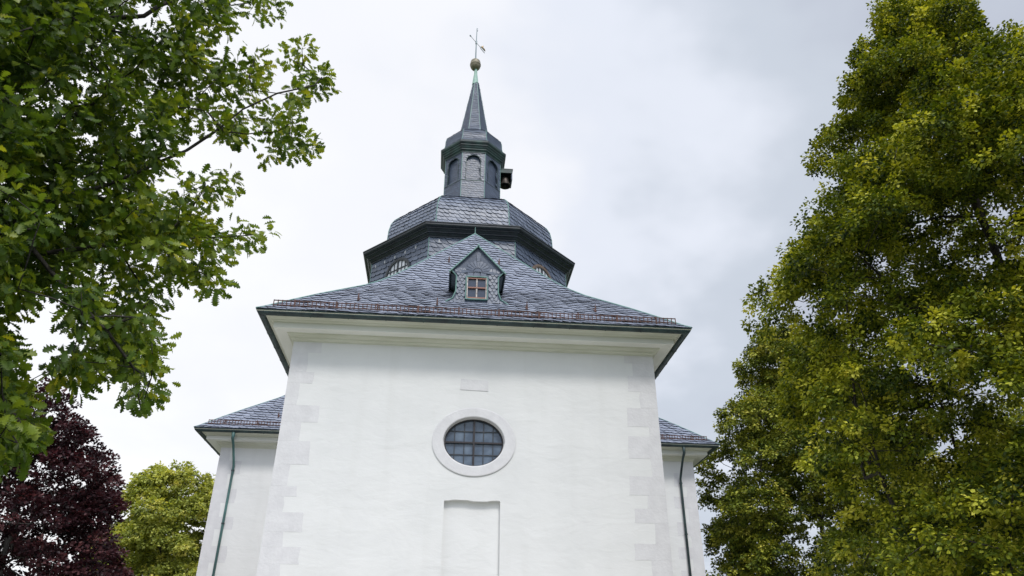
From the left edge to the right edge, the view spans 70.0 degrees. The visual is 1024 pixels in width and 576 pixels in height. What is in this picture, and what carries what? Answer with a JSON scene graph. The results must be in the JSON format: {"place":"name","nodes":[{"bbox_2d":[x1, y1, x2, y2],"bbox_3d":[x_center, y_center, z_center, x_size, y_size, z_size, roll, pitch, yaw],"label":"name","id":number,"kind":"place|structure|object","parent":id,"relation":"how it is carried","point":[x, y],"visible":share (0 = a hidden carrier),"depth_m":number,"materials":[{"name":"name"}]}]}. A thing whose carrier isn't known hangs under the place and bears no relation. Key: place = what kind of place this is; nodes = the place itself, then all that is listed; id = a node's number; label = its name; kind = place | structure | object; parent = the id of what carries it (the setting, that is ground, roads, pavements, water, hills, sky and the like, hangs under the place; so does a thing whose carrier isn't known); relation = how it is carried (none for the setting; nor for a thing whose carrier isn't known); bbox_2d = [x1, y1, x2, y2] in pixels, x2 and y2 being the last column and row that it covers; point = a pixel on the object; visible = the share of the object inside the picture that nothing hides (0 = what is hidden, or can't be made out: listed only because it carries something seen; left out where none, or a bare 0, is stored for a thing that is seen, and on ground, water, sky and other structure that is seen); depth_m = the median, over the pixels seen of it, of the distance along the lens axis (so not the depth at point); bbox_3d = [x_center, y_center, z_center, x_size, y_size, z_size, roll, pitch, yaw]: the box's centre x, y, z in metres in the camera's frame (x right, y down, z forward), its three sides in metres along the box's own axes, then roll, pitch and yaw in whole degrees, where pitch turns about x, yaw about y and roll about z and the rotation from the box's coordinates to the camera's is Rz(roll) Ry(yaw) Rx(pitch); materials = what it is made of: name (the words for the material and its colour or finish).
{"place":"outdoors","nodes":[
{"label":"outdoors","id":0,"kind":"place"},
{"bbox_2d":[0,0,1023,575],"label":"sky","id":1,"kind":"structure","parent":0,"point":[658,146],"materials":[{"name":"white"}]},
{"bbox_3d":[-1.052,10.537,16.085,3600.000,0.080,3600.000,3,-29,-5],"label":"lawn","id":2,"kind":"structure","parent":0,"visible":0},
{"bbox_2d":[0,376,133,575],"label":"copper beech","id":3,"kind":"object","parent":2,"relation":"on","point":[82,508],"visible":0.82,"depth_m":22.40,"materials":[{"name":"purple plant"}]},
{"bbox_2d":[78,459,215,575],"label":"young tree","id":4,"kind":"object","parent":2,"relation":"on","point":[156,543],"visible":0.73,"depth_m":38.76,"materials":[{"name":"green plant"}]},
{"bbox_2d":[0,0,340,482],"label":"oak tree","id":5,"kind":"object","parent":2,"relation":"on","point":[41,40],"visible":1,"depth_m":7.15,"materials":[{"name":"green plant"}]},
{"bbox_2d":[193,30,719,575],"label":"church","id":6,"kind":"structure","parent":2,"relation":"on","point":[471,388],"depth_m":20.18,"materials":[{"name":"paint"}]},
{"bbox_2d":[432,408,515,475],"bbox_3d":[-1.023,4.143,19.639,2.240,1.870,0.220,3,-29,-5],"label":"oval window","id":7,"kind":"structure","parent":6,"relation":"in","point":[474,438],"depth_m":19.68,"materials":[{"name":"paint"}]},
{"bbox_2d":[500,174,510,189],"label":"bell","id":8,"kind":"object","parent":6,"relation":"hanging from","point":[504,184],"visible":1,"depth_m":43.55,"materials":[{"name":"brown metal"}]},
{"bbox_2d":[694,313,948,575],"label":"lime tree","id":9,"kind":"object","parent":2,"relation":"on","point":[748,538],"visible":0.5,"depth_m":31.65,"materials":[{"name":"green plant"}]},
{"bbox_2d":[740,0,1023,575],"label":"lime tree","id":10,"kind":"object","parent":2,"relation":"on","point":[972,123],"visible":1,"depth_m":14.18,"materials":[{"name":"green plant"}]},
{"bbox_2d":[938,393,1023,575],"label":"lime tree","id":11,"kind":"object","parent":2,"relation":"on","point":[1016,415],"visible":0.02,"depth_m":25.52,"materials":[{"name":"green plant"}]}
]}

